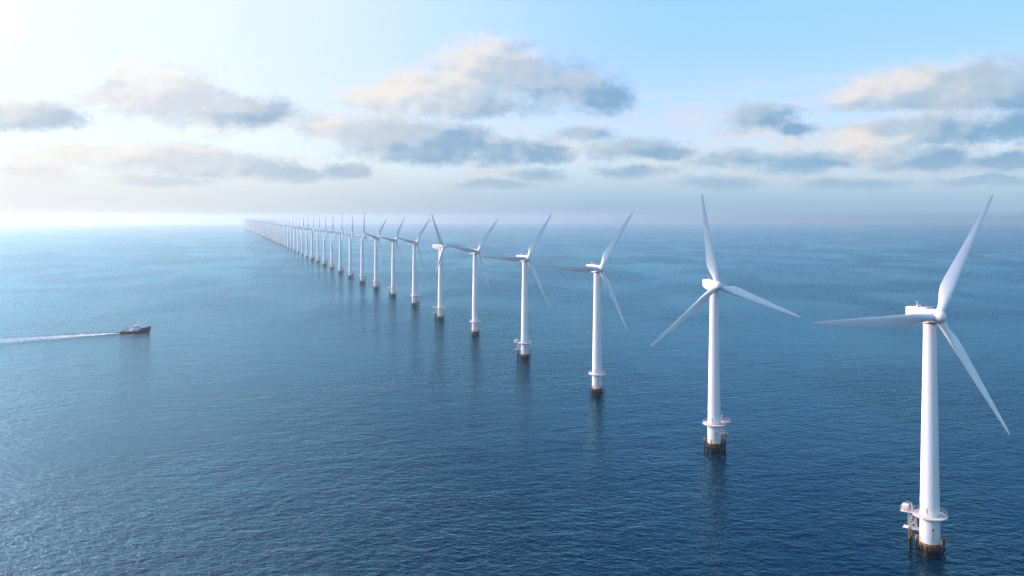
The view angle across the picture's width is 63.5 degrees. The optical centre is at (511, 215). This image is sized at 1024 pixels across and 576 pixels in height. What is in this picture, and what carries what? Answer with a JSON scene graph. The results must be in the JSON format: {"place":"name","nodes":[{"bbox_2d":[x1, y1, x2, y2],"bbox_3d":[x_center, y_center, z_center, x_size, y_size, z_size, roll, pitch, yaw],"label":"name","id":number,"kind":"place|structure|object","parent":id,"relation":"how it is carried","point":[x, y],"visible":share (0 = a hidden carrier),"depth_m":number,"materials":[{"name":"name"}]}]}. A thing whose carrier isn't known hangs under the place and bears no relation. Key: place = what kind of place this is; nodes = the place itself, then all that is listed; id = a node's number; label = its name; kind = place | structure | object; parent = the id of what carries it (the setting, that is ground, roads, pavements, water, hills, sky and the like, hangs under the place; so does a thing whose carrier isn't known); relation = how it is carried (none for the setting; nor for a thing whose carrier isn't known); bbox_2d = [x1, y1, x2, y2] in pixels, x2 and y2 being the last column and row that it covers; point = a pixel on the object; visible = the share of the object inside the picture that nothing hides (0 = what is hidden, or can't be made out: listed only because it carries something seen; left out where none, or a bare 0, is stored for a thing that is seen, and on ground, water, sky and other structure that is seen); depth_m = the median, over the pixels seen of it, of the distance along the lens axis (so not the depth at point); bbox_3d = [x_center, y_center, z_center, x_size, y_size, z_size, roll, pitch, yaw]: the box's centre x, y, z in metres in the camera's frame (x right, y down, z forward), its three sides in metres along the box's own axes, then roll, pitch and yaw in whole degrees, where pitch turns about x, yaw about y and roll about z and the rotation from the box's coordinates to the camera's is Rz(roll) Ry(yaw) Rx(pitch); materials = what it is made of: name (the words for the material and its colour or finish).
{"place":"outdoors","nodes":[
{"label":"outdoors","id":0,"kind":"place"},
{"bbox_2d":[0,224,1023,575],"bbox_3d":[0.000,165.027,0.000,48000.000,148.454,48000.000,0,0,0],"label":"sea","id":1,"kind":"structure","parent":0,"point":[250,404],"depth_m":396.31,"materials":[{"name":"liquid"}]},
{"bbox_2d":[0,332,119,344],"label":"wake","id":2,"kind":"object","parent":1,"relation":"on","point":[9,340],"visible":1,"depth_m":618.07,"materials":[{"name":"white liquid"}]},
{"bbox_2d":[120,322,150,333],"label":"workboat","id":3,"kind":"object","parent":1,"relation":"on","point":[135,329],"visible":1,"depth_m":643.69,"materials":[{"name":"blue paint"}]},
{"bbox_2d":[266,216,268,238],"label":"wind turbine","id":4,"kind":"object","parent":1,"relation":"in","point":[267,228],"visible":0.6,"depth_m":3358.99,"materials":[{"name":"white paint"}]},
{"bbox_2d":[269,221,272,240],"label":"wind turbine","id":5,"kind":"object","parent":1,"relation":"in","point":[270,232],"visible":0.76,"depth_m":3155.61,"materials":[{"name":"white paint"}]},
{"bbox_2d":[280,225,284,245],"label":"wind turbine","id":6,"kind":"object","parent":1,"relation":"in","point":[282,235],"visible":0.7,"depth_m":2543.53,"materials":[{"name":"white paint"}]},
{"bbox_2d":[283,220,287,246],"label":"wind turbine","id":7,"kind":"object","parent":1,"relation":"in","point":[285,233],"visible":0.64,"depth_m":2441.07,"materials":[{"name":"white paint"}]},
{"bbox_2d":[285,223,289,248],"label":"wind turbine","id":8,"kind":"object","parent":1,"relation":"in","point":[288,236],"visible":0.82,"depth_m":2339.15,"materials":[{"name":"white paint"}]},
{"bbox_2d":[288,219,293,249],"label":"wind turbine","id":9,"kind":"object","parent":1,"relation":"in","point":[291,235],"visible":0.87,"depth_m":2237.23,"materials":[{"name":"white paint"}]},
{"bbox_2d":[292,216,296,251],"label":"wind turbine","id":10,"kind":"object","parent":1,"relation":"in","point":[294,247],"visible":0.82,"depth_m":2135.29,"materials":[{"name":"white paint"}]},
{"bbox_2d":[295,220,299,252],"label":"wind turbine","id":11,"kind":"object","parent":1,"relation":"in","point":[298,250],"visible":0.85,"depth_m":2033.03,"materials":[{"name":"white paint"}]},
{"bbox_2d":[299,217,305,254],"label":"wind turbine","id":12,"kind":"object","parent":1,"relation":"in","point":[302,251],"visible":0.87,"depth_m":1931.11,"materials":[{"name":"white paint"}]},
{"bbox_2d":[303,225,308,256],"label":"wind turbine","id":13,"kind":"object","parent":1,"relation":"in","point":[307,231],"visible":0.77,"depth_m":1829.18,"materials":[{"name":"white paint"}]},
{"bbox_2d":[308,221,314,259],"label":"wind turbine","id":14,"kind":"object","parent":1,"relation":"in","point":[312,230],"visible":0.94,"depth_m":1727.24,"materials":[{"name":"white paint"}]},
{"bbox_2d":[314,213,321,262],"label":"wind turbine","id":15,"kind":"object","parent":1,"relation":"in","point":[318,256],"visible":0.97,"depth_m":1625.35,"materials":[{"name":"white paint"}]},
{"bbox_2d":[320,218,329,265],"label":"wind turbine","id":16,"kind":"object","parent":1,"relation":"in","point":[324,250],"visible":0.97,"depth_m":1523.20,"materials":[{"name":"white paint"}]},
{"bbox_2d":[327,224,336,268],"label":"wind turbine","id":17,"kind":"object","parent":1,"relation":"in","point":[331,253],"visible":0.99,"depth_m":1421.31,"materials":[{"name":"white paint"}]},
{"bbox_2d":[335,225,344,272],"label":"wind turbine","id":18,"kind":"object","parent":1,"relation":"in","point":[340,266],"visible":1,"depth_m":1319.37,"materials":[{"name":"white paint"}]},
{"bbox_2d":[345,215,354,277],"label":"wind turbine","id":19,"kind":"object","parent":1,"relation":"in","point":[350,270],"visible":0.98,"depth_m":1217.34,"materials":[{"name":"white paint"}]},
{"bbox_2d":[356,212,370,283],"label":"wind turbine","id":20,"kind":"object","parent":1,"relation":"in","point":[362,280],"visible":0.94,"depth_m":1115.51,"materials":[{"name":"white paint"}]},
{"bbox_2d":[365,218,386,289],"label":"wind turbine","id":21,"kind":"object","parent":1,"relation":"in","point":[376,283],"visible":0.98,"depth_m":1025.43,"materials":[{"name":"white paint"}]},
{"bbox_2d":[381,217,404,296],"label":"wind turbine","id":22,"kind":"object","parent":1,"relation":"in","point":[392,286],"visible":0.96,"depth_m":930.32,"materials":[{"name":"white paint"}]},
{"bbox_2d":[396,219,429,306],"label":"wind turbine","id":23,"kind":"object","parent":1,"relation":"in","point":[415,298],"visible":0.98,"depth_m":831.36,"materials":[{"name":"white paint"}]},
{"bbox_2d":[431,213,466,320],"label":"wind turbine","id":24,"kind":"object","parent":1,"relation":"in","point":[441,247],"visible":0.95,"depth_m":719.78,"materials":[{"name":"white paint"}]},
{"bbox_2d":[446,218,498,335],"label":"wind turbine","id":25,"kind":"object","parent":1,"relation":"in","point":[474,331],"visible":1,"depth_m":626.32,"materials":[{"name":"white paint"}]},
{"bbox_2d":[482,214,551,360],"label":"wind turbine","id":26,"kind":"object","parent":1,"relation":"in","point":[524,349],"visible":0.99,"depth_m":521.35,"materials":[{"name":"white paint"}]},
{"bbox_2d":[541,212,632,395],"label":"wind turbine","id":27,"kind":"object","parent":1,"relation":"in","point":[597,373],"visible":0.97,"depth_m":418.38,"materials":[{"name":"white paint"}]},
{"bbox_2d":[650,194,800,453],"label":"wind turbine","id":28,"kind":"object","parent":1,"relation":"in","point":[715,424],"visible":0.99,"depth_m":317.00,"materials":[{"name":"white paint"}]},
{"bbox_2d":[812,195,1009,559],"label":"wind turbine","id":29,"kind":"object","parent":1,"relation":"in","point":[929,515],"visible":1,"depth_m":219.76,"materials":[{"name":"white paint"}]},
{"bbox_2d":[924,508,927,515],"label":"door","id":30,"kind":"structure","parent":29,"relation":"in","point":[925,509],"depth_m":219.87,"materials":[{"name":"paint"}]},
{"bbox_2d":[0,0,1023,224],"label":"sky","id":31,"kind":"structure","parent":0,"point":[113,112],"materials":[{"name":"blue"}]}
]}

